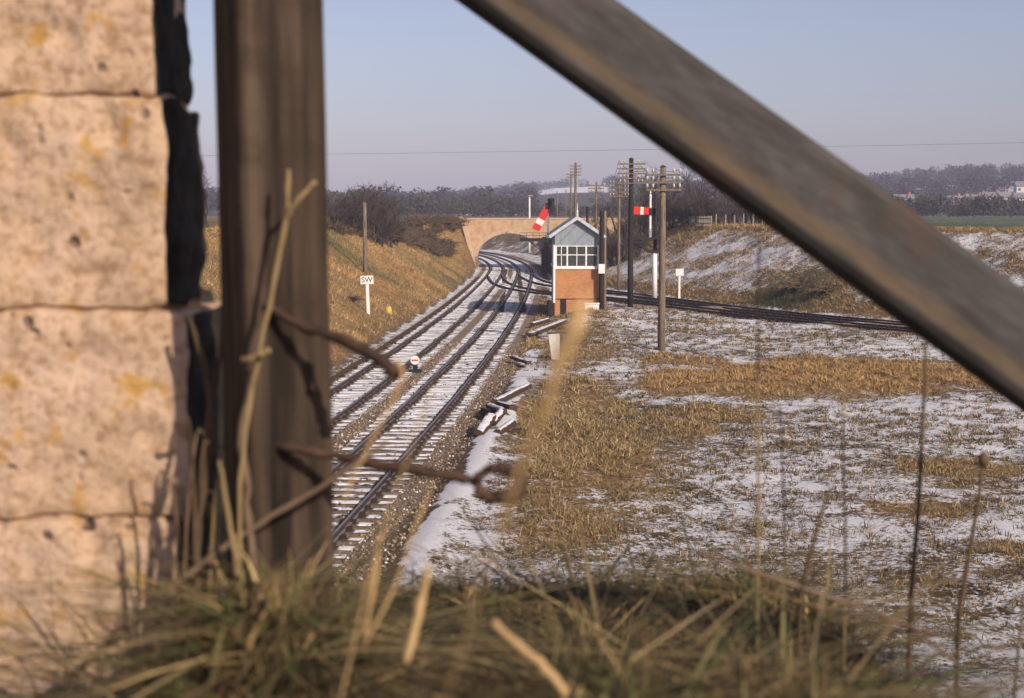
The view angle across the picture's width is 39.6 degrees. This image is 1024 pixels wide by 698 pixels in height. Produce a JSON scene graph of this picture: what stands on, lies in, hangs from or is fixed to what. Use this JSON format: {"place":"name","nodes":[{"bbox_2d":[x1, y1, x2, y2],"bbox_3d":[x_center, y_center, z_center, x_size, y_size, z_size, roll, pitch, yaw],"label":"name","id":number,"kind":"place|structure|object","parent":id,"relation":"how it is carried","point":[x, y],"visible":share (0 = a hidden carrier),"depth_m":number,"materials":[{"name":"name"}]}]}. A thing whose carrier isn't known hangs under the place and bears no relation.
{"place":"outdoors","nodes":[
{"label":"outdoors","id":0,"kind":"place"},
{"bbox_2d":[342,357,403,501],"bbox_3d":[-0.119,0.069,1.212,0.054,0.125,0.004,0,5,0],"label":"straw blade","id":1,"kind":"object","parent":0,"point":[379,425],"visible":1,"depth_m":1.21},
{"bbox_2d":[203,143,987,155],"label":"telegraph wire","id":2,"kind":"object","parent":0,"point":[590,150],"visible":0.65,"depth_m":122.41,"materials":[{"name":"black metal"}]},
{"bbox_2d":[173,176,1023,697],"bbox_3d":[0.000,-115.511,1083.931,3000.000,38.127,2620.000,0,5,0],"label":"ground","id":3,"kind":"structure","parent":0,"point":[489,446],"depth_m":41.41,"materials":[{"name":"snow"}]},
{"bbox_2d":[0,0,226,697],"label":"stone wall","id":4,"kind":"structure","parent":3,"relation":"on","point":[104,295],"depth_m":1.76,"materials":[{"name":"stone"}]},
{"bbox_2d":[213,0,334,622],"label":"timber post","id":5,"kind":"object","parent":3,"relation":"on","point":[270,92],"visible":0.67,"depth_m":1.60,"materials":[{"name":"wood"}]},
{"bbox_2d":[263,302,400,378],"bbox_3d":[-0.195,-0.011,1.552,0.181,0.077,0.023,3,6,31],"label":"fence wire","id":6,"kind":"object","parent":5,"relation":"attached to","point":[386,363],"visible":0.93,"depth_m":1.54,"materials":[{"name":"metal"}]},
{"bbox_2d":[276,442,528,503],"bbox_3d":[-0.171,0.131,1.590,0.404,0.051,0.073,3,6,31],"label":"bramble stem","id":7,"kind":"object","parent":5,"relation":"attached to","point":[481,492],"visible":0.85,"depth_m":1.53,"materials":[{"name":"woody plant stem"},{"name":"bark"}]},
{"bbox_2d":[200,219,473,362],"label":"bank grass","id":8,"kind":"structure","parent":3,"relation":"on","point":[446,268],"depth_m":102.63,"materials":[{"name":"plant"}]},
{"bbox_2d":[327,200,351,226],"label":"bare bush","id":9,"kind":"object","parent":3,"relation":"on","point":[336,215],"visible":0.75,"depth_m":114.76,"materials":[{"name":"brown plant"}]},
{"bbox_2d":[327,219,356,235],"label":"bramble bush","id":10,"kind":"object","parent":3,"relation":"on","point":[343,230],"visible":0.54,"depth_m":113.73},
{"bbox_2d":[327,193,374,234],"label":"bare bush","id":11,"kind":"object","parent":3,"relation":"on","point":[357,211],"visible":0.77,"depth_m":117.52,"materials":[{"name":"brown plant"}]},
{"bbox_2d":[328,187,384,237],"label":"bare bush","id":12,"kind":"object","parent":3,"relation":"on","point":[373,206],"visible":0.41,"depth_m":120.23,"materials":[{"name":"brown plant"}]},
{"bbox_2d":[328,180,394,243],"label":"bare bush","id":13,"kind":"object","parent":3,"relation":"on","point":[373,223],"visible":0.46,"depth_m":123.97,"materials":[{"name":"brown plant"}]},
{"bbox_2d":[363,202,367,274],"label":"telegraph pole","id":14,"kind":"object","parent":3,"relation":"on","point":[365,267],"visible":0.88,"depth_m":98.61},
{"bbox_2d":[360,276,373,313],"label":"trackside sign","id":15,"kind":"object","parent":3,"relation":"on","point":[367,280],"visible":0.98,"depth_m":81.83,"materials":[{"name":"white paint"}]},
{"bbox_2d":[332,181,402,222],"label":"bare bush","id":16,"kind":"object","parent":3,"relation":"on","point":[364,192],"visible":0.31,"depth_m":130.95,"materials":[{"name":"brown plant"}]},
{"bbox_2d":[223,341,528,597],"bbox_3d":[-4.520,1.959,49.368,7.918,0.214,50.589,0,5,4],"label":"ballast stone","id":17,"kind":"object","parent":3,"relation":"on","point":[447,457],"visible":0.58,"depth_m":43.04,"materials":[{"name":"stone"},{"name":"gravel"}]},
{"bbox_2d":[358,195,399,245],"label":"bare bush","id":18,"kind":"object","parent":3,"relation":"on","point":[386,219],"visible":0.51,"depth_m":125.40,"materials":[{"name":"brown plant"}]},
{"bbox_2d":[379,209,404,247],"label":"bare bush","id":19,"kind":"object","parent":3,"relation":"on","point":[391,238],"visible":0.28,"depth_m":129.37,"materials":[{"name":"brown plant"}]},
{"bbox_2d":[388,204,409,232],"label":"bare bush","id":20,"kind":"object","parent":3,"relation":"on","point":[401,209],"visible":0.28,"depth_m":140.59,"materials":[{"name":"brown plant"}]},
{"bbox_2d":[331,277,479,380],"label":"point rodding","id":21,"kind":"object","parent":3,"relation":"on","point":[361,360],"visible":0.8,"depth_m":78.09,"materials":[{"name":"metal"}]},
{"bbox_2d":[408,356,421,372],"bbox_3d":[-4.088,0.689,60.036,0.560,0.840,0.400,0,5,0],"label":"disc signal","id":22,"kind":"object","parent":3,"relation":"on","point":[415,361],"visible":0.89,"depth_m":59.91,"materials":[{"name":"white metal"}]},
{"bbox_2d":[332,255,507,436],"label":"railway track","id":23,"kind":"structure","parent":3,"relation":"on","point":[481,289],"depth_m":70.90,"materials":[{"name":"metal"}]},
{"bbox_2d":[333,251,536,567],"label":"railway track","id":24,"kind":"structure","parent":3,"relation":"on","point":[509,301],"depth_m":49.23,"materials":[{"name":"metal"}]},
{"bbox_2d":[473,413,495,435],"bbox_3d":[-0.810,2.261,42.845,0.320,0.204,1.751,15,17,8],"label":"old sleeper","id":25,"kind":"object","parent":3,"relation":"on","point":[485,424],"visible":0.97,"depth_m":42.62,"materials":[{"name":"wood"}]},
{"bbox_2d":[492,408,504,425],"bbox_3d":[-0.449,2.072,44.044,0.260,0.204,1.076,18,22,11],"label":"old sleeper","id":26,"kind":"object","parent":3,"relation":"on","point":[499,413],"visible":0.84,"depth_m":43.98,"materials":[{"name":"wood"}]},
{"bbox_2d":[485,403,506,413],"bbox_3d":[-0.516,1.901,45.825,0.260,0.203,3.017,-10,2,-9],"label":"old sleeper","id":27,"kind":"object","parent":26,"relation":"on","point":[494,407],"visible":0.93,"depth_m":45.53,"materials":[{"name":"wood"}]},
{"bbox_2d":[496,401,517,410],"bbox_3d":[-0.180,1.846,46.543,0.300,0.197,1.344,10,-1,-20],"label":"old sleeper","id":28,"kind":"object","parent":27,"relation":"on","point":[509,406],"visible":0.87,"depth_m":46.08,"materials":[{"name":"wood"}]},
{"bbox_2d":[491,383,531,403],"bbox_3d":[0.008,1.528,49.320,0.260,0.204,4.314,1,6,15],"label":"old sleeper","id":29,"kind":"object","parent":27,"relation":"on","point":[512,393],"visible":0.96,"depth_m":49.07,"materials":[{"name":"wood"}]},
{"bbox_2d":[494,419,515,434],"bbox_3d":[-0.206,2.354,43.011,0.240,0.194,1.456,2,10,18],"label":"old sleeper","id":30,"kind":"object","parent":3,"relation":"on","point":[506,426],"visible":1,"depth_m":42.84,"materials":[{"name":"wood"}]},
{"bbox_2d":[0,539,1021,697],"bbox_3d":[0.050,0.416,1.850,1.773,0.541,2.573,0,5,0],"label":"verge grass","id":31,"kind":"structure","parent":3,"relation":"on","point":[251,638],"depth_m":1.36,"materials":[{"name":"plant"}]},
{"bbox_2d":[0,472,1023,697],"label":"matted grass","id":32,"kind":"structure","parent":3,"relation":"on","point":[273,626],"depth_m":1.41,"materials":[{"name":"plant"}]},
{"bbox_2d":[153,537,184,616],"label":"dry stem","id":33,"kind":"object","parent":32,"relation":"on","point":[171,550],"visible":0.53,"depth_m":1.67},
{"bbox_2d":[160,478,183,629],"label":"dry stem","id":34,"kind":"object","parent":32,"relation":"on","point":[175,523],"visible":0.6,"depth_m":1.64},
{"bbox_2d":[165,477,193,622],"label":"dry stem","id":35,"kind":"object","parent":32,"relation":"on","point":[180,498],"visible":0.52,"depth_m":1.71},
{"bbox_2d":[170,317,214,662],"bbox_3d":[-0.387,0.181,1.703,0.064,0.437,0.022,-3,6,-30],"label":"dry stem","id":36,"kind":"object","parent":32,"relation":"on","point":[211,434],"visible":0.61,"depth_m":1.70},
{"bbox_2d":[186,416,198,628],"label":"dry stem","id":37,"kind":"object","parent":32,"relation":"on","point":[194,502],"visible":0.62,"depth_m":1.63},
{"bbox_2d":[180,427,209,648],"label":"dry stem","id":38,"kind":"object","parent":32,"relation":"on","point":[186,531],"visible":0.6,"depth_m":1.68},
{"bbox_2d":[196,503,217,590],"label":"dry stem","id":39,"kind":"object","parent":32,"relation":"on","point":[208,519],"visible":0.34,"depth_m":1.72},
{"bbox_2d":[197,323,221,647],"bbox_3d":[-0.359,0.098,1.724,0.021,0.641,0.109,2,6,19],"label":"dry stem","id":40,"kind":"object","parent":32,"relation":"on","point":[206,433],"visible":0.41,"depth_m":1.70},
{"bbox_2d":[207,501,217,602],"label":"dry stem","id":41,"kind":"object","parent":32,"relation":"on","point":[210,507],"visible":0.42,"depth_m":1.71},
{"bbox_2d":[206,478,219,612],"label":"dry stem","id":42,"kind":"object","parent":32,"relation":"on","point":[214,515],"visible":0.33,"depth_m":1.69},
{"bbox_2d":[48,440,387,697],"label":"bare twig","id":43,"kind":"object","parent":32,"relation":"on","point":[213,554],"visible":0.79,"depth_m":1.56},
{"bbox_2d":[214,481,227,602],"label":"dry stem","id":44,"kind":"object","parent":32,"relation":"on","point":[221,535],"visible":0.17,"depth_m":1.68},
{"bbox_2d":[218,460,238,583],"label":"dry stem","id":45,"kind":"object","parent":32,"relation":"on","point":[233,543],"visible":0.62,"depth_m":1.52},
{"bbox_2d":[237,382,259,583],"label":"dry stem","id":46,"kind":"object","parent":32,"relation":"on","point":[247,516],"visible":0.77,"depth_m":1.56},
{"bbox_2d":[237,170,290,564],"bbox_3d":[-0.274,0.059,1.558,0.067,0.507,0.027,-3,6,-28],"label":"dry stem","id":47,"kind":"object","parent":32,"relation":"on","point":[274,278],"visible":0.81,"depth_m":1.56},
{"bbox_2d":[241,347,270,363],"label":"dry stem","id":48,"kind":"object","parent":47,"relation":"attached to","point":[265,352],"visible":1,"depth_m":1.55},
{"bbox_2d":[283,180,316,220],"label":"dry stem","id":49,"kind":"object","parent":47,"relation":"attached to","point":[297,200],"visible":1,"depth_m":1.53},
{"bbox_2d":[362,533,381,635],"bbox_3d":[-0.111,0.186,1.123,0.017,0.082,0.006,0,5,0],"label":"straw blade","id":50,"kind":"object","parent":32,"relation":"on","point":[372,588],"visible":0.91,"depth_m":1.12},
{"bbox_2d":[340,386,433,697],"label":"straw blade","id":51,"kind":"object","parent":32,"relation":"on","point":[367,587],"visible":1,"depth_m":0.99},
{"bbox_2d":[363,481,433,644],"bbox_3d":[-0.090,0.169,1.121,0.057,0.132,0.004,0,5,0],"label":"straw blade","id":52,"kind":"object","parent":32,"relation":"on","point":[388,599],"visible":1,"depth_m":1.12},
{"bbox_2d":[403,563,430,663],"bbox_3d":[-0.077,0.213,1.145,0.023,0.083,0.010,0,5,0],"label":"straw blade","id":53,"kind":"object","parent":32,"relation":"on","point":[420,602],"visible":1,"depth_m":1.14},
{"bbox_2d":[445,295,587,697],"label":"straw blade","id":54,"kind":"object","parent":32,"relation":"on","point":[566,345],"visible":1,"depth_m":0.56,"materials":[{"name":"plant"}]},
{"bbox_2d":[491,619,569,695],"bbox_3d":[0.012,0.220,1.013,0.061,0.048,0.012,2,6,21],"label":"straw blade","id":55,"kind":"object","parent":32,"relation":"on","point":[521,648],"visible":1,"depth_m":1.01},
{"bbox_2d":[779,405,786,651],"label":"dead stem","id":56,"kind":"object","parent":32,"relation":"on","point":[784,528],"visible":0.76,"depth_m":2.03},
{"bbox_2d":[700,551,958,665],"bbox_3d":[0.395,0.323,1.771,0.339,0.160,0.020,-1,6,-9],"label":"bare twig","id":57,"kind":"object","parent":32,"relation":"on","point":[828,597],"visible":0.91,"depth_m":1.77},
{"bbox_2d":[841,387,846,671],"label":"dead stem","id":58,"kind":"object","parent":32,"relation":"on","point":[845,564],"visible":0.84,"depth_m":2.03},
{"bbox_2d":[756,588,940,635],"bbox_3d":[0.418,0.327,1.765,0.249,0.077,0.009,-1,6,-12],"label":"bare twig","id":59,"kind":"object","parent":32,"relation":"on","point":[837,610],"visible":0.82,"depth_m":1.76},
{"bbox_2d":[905,345,926,697],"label":"dead stem","id":60,"kind":"object","parent":32,"relation":"on","point":[915,547],"visible":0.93,"depth_m":1.98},
{"bbox_2d":[954,451,996,691],"bbox_3d":[0.765,0.696,2.377,0.062,1.062,0.020,0,5,0],"label":"dead stem","id":61,"kind":"object","parent":32,"relation":"on","point":[983,459],"visible":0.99,"depth_m":2.34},
{"bbox_2d":[1012,593,1023,697],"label":"dead stem","id":62,"kind":"object","parent":32,"relation":"on","point":[1019,635],"visible":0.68,"depth_m":2.25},
{"bbox_2d":[520,198,554,272],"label":"bracket signal","id":63,"kind":"object","parent":3,"relation":"on","point":[548,208],"visible":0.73,"depth_m":161.12,"materials":[{"name":"black metal"}]},
{"bbox_2d":[460,217,617,275],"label":"stone bridge","id":64,"kind":"structure","parent":3,"relation":"on","point":[477,233],"depth_m":172.56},
{"bbox_2d":[525,319,567,334],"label":"timber board","id":65,"kind":"object","parent":3,"relation":"on","point":[546,327],"visible":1,"depth_m":79.86,"materials":[{"name":"wood"}]},
{"bbox_2d":[548,334,559,358],"bbox_3d":[1.954,-0.001,65.040,0.537,1.360,0.140,-4,6,-5],"label":"marker post","id":66,"kind":"object","parent":3,"relation":"on","point":[554,340],"visible":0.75,"depth_m":64.94,"materials":[{"name":"concrete"}]},
{"bbox_2d":[566,171,573,216],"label":"telegraph pole","id":67,"kind":"object","parent":3,"relation":"on","point":[571,177],"visible":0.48,"depth_m":161.96,"materials":[{"name":"wood"}]},
{"bbox_2d":[545,203,605,315],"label":"signal box","id":68,"kind":"object","parent":3,"relation":"on","point":[575,259],"visible":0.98,"depth_m":91.93,"materials":[{"name":"orange brick"}]},
{"bbox_2d":[552,244,598,266],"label":"window frame","id":69,"kind":"structure","parent":68,"relation":"in","point":[565,255],"depth_m":91.88,"materials":[{"name":"white paint"}]},
{"bbox_2d":[570,163,581,215],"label":"telegraph pole","id":70,"kind":"object","parent":3,"relation":"on","point":[575,165],"visible":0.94,"depth_m":156.88,"materials":[{"name":"wood"}]},
{"bbox_2d":[588,182,604,228],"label":"telegraph pole","id":71,"kind":"object","parent":3,"relation":"on","point":[596,188],"visible":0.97,"depth_m":148.98,"materials":[{"name":"wood"}]},
{"bbox_2d":[599,211,604,310],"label":"post","id":72,"kind":"object","parent":3,"relation":"on","point":[601,270],"visible":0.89,"depth_m":91.33,"materials":[{"name":"white paint"}]},
{"bbox_2d":[604,211,605,310],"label":"post","id":73,"kind":"object","parent":3,"relation":"on","point":[605,261],"visible":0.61,"depth_m":94.78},
{"bbox_2d":[588,186,621,231],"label":"bare tree","id":74,"kind":"object","parent":3,"relation":"on","point":[610,214],"visible":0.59,"depth_m":171.32,"materials":[{"name":"brown plant"}]},
{"bbox_2d":[596,198,616,238],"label":"bare tree","id":75,"kind":"object","parent":3,"relation":"on","point":[607,232],"visible":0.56,"depth_m":149.62,"materials":[{"name":"brown plant"}]},
{"bbox_2d":[205,162,1023,214],"bbox_3d":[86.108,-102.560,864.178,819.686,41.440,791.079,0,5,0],"label":"hill wood","id":76,"kind":"object","parent":3,"relation":"on","point":[967,175],"visible":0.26,"depth_m":713.21,"materials":[{"name":"twigs"},{"name":"bark"},{"name":"leaves"}]},
{"bbox_2d":[608,179,628,289],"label":"telegraph pole","id":77,"kind":"object","parent":3,"relation":"on","point":[618,249],"visible":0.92,"depth_m":123.34,"materials":[{"name":"wood"}]},
{"bbox_2d":[214,191,1023,217],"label":"hedgerow wood","id":78,"kind":"object","parent":3,"relation":"on","point":[499,205],"visible":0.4,"depth_m":354.56,"materials":[{"name":"bare tree branches"},{"name":"twigs"},{"name":"bark"}]},
{"bbox_2d":[606,233,637,266],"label":"bare shrub","id":79,"kind":"object","parent":3,"relation":"on","point":[612,252],"visible":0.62,"depth_m":138.02,"materials":[{"name":"brown plant"}]},
{"bbox_2d":[613,208,639,253],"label":"bare tree","id":80,"kind":"object","parent":3,"relation":"on","point":[625,220],"visible":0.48,"depth_m":140.60,"materials":[{"name":"brown plant"}]},
{"bbox_2d":[617,157,645,306],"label":"telegraph pole","id":81,"kind":"object","parent":3,"relation":"on","point":[631,163],"visible":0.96,"depth_m":101.39,"materials":[{"name":"wood"}]},
{"bbox_2d":[617,230,650,258],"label":"bare shrub","id":82,"kind":"object","parent":3,"relation":"on","point":[635,246],"visible":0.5,"depth_m":135.68,"materials":[{"name":"brown plant"}]},
{"bbox_2d":[621,174,653,231],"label":"bare tree","id":83,"kind":"object","parent":3,"relation":"on","point":[638,204],"visible":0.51,"depth_m":158.49,"materials":[{"name":"brown plant"}]},
{"bbox_2d":[625,207,659,233],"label":"bare shrub","id":84,"kind":"object","parent":3,"relation":"on","point":[638,221],"visible":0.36,"depth_m":149.13,"materials":[{"name":"brown plant"}]},
{"bbox_2d":[624,180,666,297],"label":"bracket signal","id":85,"kind":"object","parent":3,"relation":"on","point":[650,211],"visible":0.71,"depth_m":111.97,"materials":[{"name":"white paint"}]},
{"bbox_2d":[635,214,658,233],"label":"bare shrub","id":86,"kind":"object","parent":3,"relation":"on","point":[642,223],"visible":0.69,"depth_m":144.65,"materials":[{"name":"brown plant"}]},
{"bbox_2d":[634,168,659,215],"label":"bare tree","id":87,"kind":"object","parent":3,"relation":"on","point":[641,191],"visible":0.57,"depth_m":150.98,"materials":[{"name":"brown plant"}]},
{"bbox_2d":[637,177,666,234],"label":"bare tree","id":88,"kind":"object","parent":3,"relation":"on","point":[645,202],"visible":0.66,"depth_m":143.66,"materials":[{"name":"brown plant"}]},
{"bbox_2d":[646,165,680,350],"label":"telegraph pole","id":89,"kind":"object","parent":3,"relation":"on","point":[662,273],"visible":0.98,"depth_m":68.69,"materials":[{"name":"wood"}]},
{"bbox_2d":[643,192,693,230],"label":"bare shrub","id":90,"kind":"object","parent":3,"relation":"on","point":[673,220],"visible":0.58,"depth_m":139.58,"materials":[{"name":"brown plant"}]},
{"bbox_2d":[653,181,689,230],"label":"bare tree","id":91,"kind":"object","parent":3,"relation":"on","point":[668,209],"visible":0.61,"depth_m":138.71,"materials":[{"name":"brown plant"}]},
{"bbox_2d":[676,269,683,297],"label":"trackside sign","id":92,"kind":"object","parent":3,"relation":"on","point":[679,273],"visible":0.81,"depth_m":111.87,"materials":[{"name":"white paint"}]},
{"bbox_2d":[669,193,698,226],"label":"bare shrub","id":93,"kind":"object","parent":3,"relation":"on","point":[683,218],"visible":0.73,"depth_m":138.02,"materials":[{"name":"brown plant"}]},
{"bbox_2d":[666,163,717,205],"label":"bare tree","id":94,"kind":"object","parent":3,"relation":"on","point":[686,186],"visible":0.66,"depth_m":143.04,"materials":[{"name":"brown plant"}]},
{"bbox_2d":[675,216,711,225],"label":"paling fence","id":95,"kind":"object","parent":3,"relation":"on","point":[707,218],"visible":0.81,"depth_m":134.57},
{"bbox_2d":[485,268,911,332],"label":"railway track","id":96,"kind":"structure","parent":3,"relation":"on","point":[489,280],"depth_m":94.78,"materials":[{"name":"metal"}]},
{"bbox_2d":[681,188,722,222],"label":"bare shrub","id":97,"kind":"object","parent":3,"relation":"on","point":[697,212],"visible":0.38,"depth_m":136.76,"materials":[{"name":"brown plant"}]},
{"bbox_2d":[684,184,727,225],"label":"bare shrub","id":98,"kind":"object","parent":3,"relation":"on","point":[697,202],"visible":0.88,"depth_m":134.51,"materials":[{"name":"brown plant"}]},
{"bbox_2d":[517,267,901,324],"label":"railway track","id":99,"kind":"structure","parent":3,"relation":"on","point":[540,281],"depth_m":99.04,"materials":[{"name":"metal"}]},
{"bbox_2d":[706,201,739,223],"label":"bare shrub","id":100,"kind":"object","parent":3,"relation":"on","point":[718,212],"visible":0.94,"depth_m":133.93,"materials":[{"name":"brown plant"}]},
{"bbox_2d":[720,200,744,223],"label":"bare shrub","id":101,"kind":"object","parent":3,"relation":"on","point":[732,213],"visible":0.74,"depth_m":136.23,"materials":[{"name":"brown plant"}]},
{"bbox_2d":[456,0,1023,411],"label":"diagonal brace","id":102,"kind":"object","parent":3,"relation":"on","point":[950,298],"visible":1,"depth_m":1.76,"materials":[{"name":"wood"}]},
{"bbox_2d":[459,297,1023,697],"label":"field grass","id":103,"kind":"structure","parent":3,"relation":"on","point":[594,430],"depth_m":42.57,"materials":[{"name":"plant"}]},
{"bbox_2d":[726,199,758,223],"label":"bare shrub","id":104,"kind":"object","parent":3,"relation":"on","point":[746,215],"visible":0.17,"depth_m":142.90,"materials":[{"name":"brown plant"}]},
{"bbox_2d":[755,241,759,676],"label":"dead stem","id":105,"kind":"object","parent":3,"relation":"on","point":[758,458],"visible":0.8,"depth_m":1.92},
{"bbox_2d":[759,275,813,293],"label":"bramble bush","id":106,"kind":"object","parent":3,"relation":"on","point":[794,284],"visible":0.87,"depth_m":101.66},
{"bbox_2d":[796,488,831,682],"bbox_3d":[0.412,0.364,1.943,0.045,0.353,0.008,0,5,0],"label":"dead stem","id":107,"kind":"object","parent":3,"relation":"on","point":[803,582],"visible":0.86,"depth_m":1.94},
{"bbox_2d":[606,220,1023,317],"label":"slope grass","id":108,"kind":"structure","parent":3,"relation":"on","point":[762,226],"depth_m":112.96,"materials":[{"name":"plant"}]},
{"bbox_2d":[790,279,839,295],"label":"bramble bush","id":109,"kind":"object","parent":3,"relation":"on","point":[822,288],"visible":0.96,"depth_m":98.79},
{"bbox_2d":[1013,181,1023,192],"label":"house","id":110,"kind":"structure","parent":3,"relation":"on","point":[1018,186],"depth_m":723.14,"materials":[{"name":"white brick"}]},
{"bbox_2d":[186,0,1023,193],"label":"sky","id":111,"kind":"structure","parent":0,"point":[411,82],"materials":[{"name":"blue"}]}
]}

